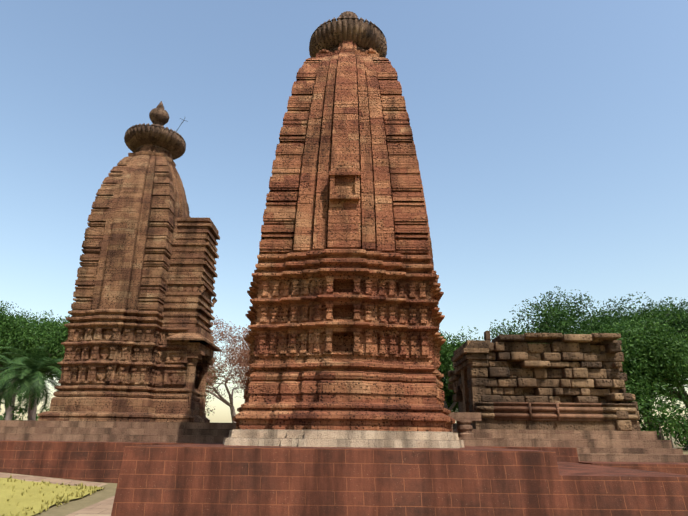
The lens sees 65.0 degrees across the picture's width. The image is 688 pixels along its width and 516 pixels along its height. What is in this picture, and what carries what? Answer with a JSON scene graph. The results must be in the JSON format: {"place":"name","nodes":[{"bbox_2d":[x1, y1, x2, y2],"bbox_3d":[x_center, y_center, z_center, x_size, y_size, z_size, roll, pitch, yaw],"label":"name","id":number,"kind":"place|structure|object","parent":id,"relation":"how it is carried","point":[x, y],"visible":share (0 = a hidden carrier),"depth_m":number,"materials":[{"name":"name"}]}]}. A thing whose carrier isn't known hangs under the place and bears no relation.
{"place":"outdoors","nodes":[
{"label":"outdoors","id":0,"kind":"place"},
{"bbox_2d":[37,144,190,421],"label":"temple tower","id":1,"kind":"structure","parent":0,"point":[109,361],"depth_m":24.67,"materials":[{"name":"brown stone"}]},
{"bbox_2d":[124,101,185,159],"bbox_3d":[-10.288,-6.918,29.721,3.190,4.080,3.190,0,-19,1],"label":"temple finial","id":2,"kind":"object","parent":1,"relation":"on","point":[158,136],"visible":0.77,"depth_m":28.62,"materials":[{"name":"stone"}]},
{"bbox_2d":[233,40,454,431],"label":"shrine tower","id":3,"kind":"structure","parent":0,"point":[344,316],"depth_m":16.27,"materials":[{"name":"brown stone"}]},
{"bbox_2d":[329,161,360,200],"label":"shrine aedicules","id":4,"kind":"object","parent":3,"relation":"attached to","point":[344,177],"visible":0.98,"depth_m":16.84,"materials":[{"name":"brown stone"}]},
{"bbox_2d":[309,11,386,57],"bbox_3d":[0.170,-8.774,22.236,3.192,3.292,3.192,0,-19,1],"label":"shrine amalaka","id":5,"kind":"object","parent":3,"relation":"attached to","point":[361,33],"visible":0.6,"depth_m":20.94,"materials":[{"name":"brown stone"}]},
{"bbox_2d":[0,443,687,515],"bbox_3d":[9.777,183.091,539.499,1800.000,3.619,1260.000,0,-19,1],"label":"terrain","id":6,"kind":"structure","parent":0,"point":[87,500],"depth_m":14.44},
{"bbox_2d":[0,401,49,420],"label":"shrubs","id":7,"kind":"object","parent":6,"relation":"on","point":[19,412],"visible":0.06,"depth_m":41.56,"materials":[{"name":"green plant"}]},
{"bbox_2d":[0,301,57,406],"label":"tree","id":8,"kind":"object","parent":6,"relation":"on","point":[14,321],"depth_m":60.48,"materials":[{"name":"green plant"}]},
{"bbox_2d":[0,355,59,419],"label":"palm","id":9,"kind":"object","parent":6,"relation":"on","point":[9,414],"visible":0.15,"depth_m":40.92,"materials":[{"name":"green plant"}]},
{"bbox_2d":[0,346,62,419],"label":"palm","id":10,"kind":"object","parent":6,"relation":"on","point":[33,376],"visible":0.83,"depth_m":35.00,"materials":[{"name":"green plant"}]},
{"bbox_2d":[0,300,69,413],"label":"tree","id":11,"kind":"object","parent":6,"relation":"on","point":[51,335],"visible":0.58,"depth_m":49.27,"materials":[{"name":"green plant"}]},
{"bbox_2d":[0,475,104,515],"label":"lawn","id":12,"kind":"structure","parent":6,"relation":"on","point":[18,497],"depth_m":14.56,"materials":[{"name":"yellow plant"}]},
{"bbox_2d":[0,473,114,515],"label":"path paving","id":13,"kind":"structure","parent":6,"relation":"on","point":[103,507],"depth_m":16.48,"materials":[{"name":"stone"}]},
{"bbox_2d":[205,361,229,415],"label":"tree","id":14,"kind":"object","parent":6,"relation":"on","point":[214,381],"visible":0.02,"depth_m":64.41,"materials":[{"name":"brown plant"}]},
{"bbox_2d":[198,315,250,422],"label":"bare tree","id":15,"kind":"object","parent":6,"relation":"on","point":[243,357],"visible":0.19,"depth_m":43.69,"materials":[{"name":"brown plant"}]},
{"bbox_2d":[0,440,687,515],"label":"paved platform","id":16,"kind":"structure","parent":6,"relation":"on","point":[179,479],"depth_m":11.31,"materials":[{"name":"red stone"}]},
{"bbox_2d":[0,420,235,442],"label":"stone plinth","id":17,"kind":"structure","parent":16,"relation":"on","point":[119,431],"depth_m":20.52,"materials":[{"name":"brown stone"}]},
{"bbox_2d":[153,217,221,422],"bbox_3d":[-7.708,2.958,26.366,2.938,9.880,3.440,0,-19,1],"label":"shrine porch","id":18,"kind":"object","parent":17,"relation":"on","point":[188,348],"visible":0.92,"depth_m":25.40,"materials":[{"name":"brown stone"}]},
{"bbox_2d":[223,429,463,447],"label":"stone plinth","id":19,"kind":"structure","parent":16,"relation":"on","point":[341,438],"depth_m":14.20,"materials":[{"name":"stone"}]},
{"bbox_2d":[448,412,480,445],"bbox_3d":[4.251,6.443,20.334,1.800,1.200,0.720,0,-19,1],"label":"stone pedestal","id":20,"kind":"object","parent":16,"relation":"on","point":[463,420],"depth_m":20.18,"materials":[{"name":"brown stone"}]},
{"bbox_2d":[453,429,687,462],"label":"stone plinth","id":21,"kind":"structure","parent":16,"relation":"on","point":[618,446],"depth_m":20.43,"materials":[{"name":"brown stone"}]},
{"bbox_2d":[437,326,482,411],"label":"tree","id":22,"kind":"object","parent":6,"relation":"on","point":[447,350],"visible":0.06,"depth_m":41.41,"materials":[{"name":"green plant"}]},
{"bbox_2d":[482,286,680,381],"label":"tree","id":23,"kind":"object","parent":6,"relation":"on","point":[552,320],"visible":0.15,"depth_m":42.29,"materials":[{"name":"green plant"}]},
{"bbox_2d":[575,292,687,410],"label":"tree","id":24,"kind":"object","parent":6,"relation":"on","point":[681,311],"visible":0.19,"depth_m":43.23,"materials":[{"name":"green plant"}]},
{"bbox_2d":[578,307,687,439],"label":"tree","id":25,"kind":"object","parent":6,"relation":"on","point":[654,363],"visible":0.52,"depth_m":34.58,"materials":[{"name":"green plant"}]},
{"bbox_2d":[636,386,687,450],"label":"shrubs","id":26,"kind":"object","parent":6,"relation":"on","point":[671,422],"visible":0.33,"depth_m":32.30,"materials":[{"name":"green plant"}]},
{"bbox_2d":[0,0,687,442],"label":"sky","id":27,"kind":"structure","parent":0,"point":[550,137],"materials":[{"name":"blue"}]},
{"bbox_2d":[451,331,490,411],"bbox_3d":[5.592,5.194,23.485,1.220,3.640,2.970,0,-19,1],"label":"ruin doorway","id":28,"kind":"structure","parent":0,"point":[462,357],"depth_m":22.72,"materials":[{"name":"brown stone"}]},
{"bbox_2d":[448,333,639,430],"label":"ruin rubble walls","id":29,"kind":"structure","parent":0,"point":[579,366],"depth_m":22.38,"materials":[{"name":"brown stone"}]},
{"bbox_2d":[452,362,640,430],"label":"ruin plinth wall","id":30,"kind":"structure","parent":0,"point":[548,425],"depth_m":21.56,"materials":[{"name":"brown stone"}]},
{"bbox_2d":[493,402,603,420],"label":"restored ruin mouldings","id":31,"kind":"object","parent":30,"relation":"attached to","point":[530,411],"visible":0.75,"depth_m":21.61,"materials":[{"name":"brown stone"}]},
{"bbox_2d":[475,402,637,421],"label":"old ruin mouldings","id":32,"kind":"object","parent":30,"relation":"attached to","point":[485,410],"visible":0.69,"depth_m":21.63,"materials":[{"name":"brown stone"}]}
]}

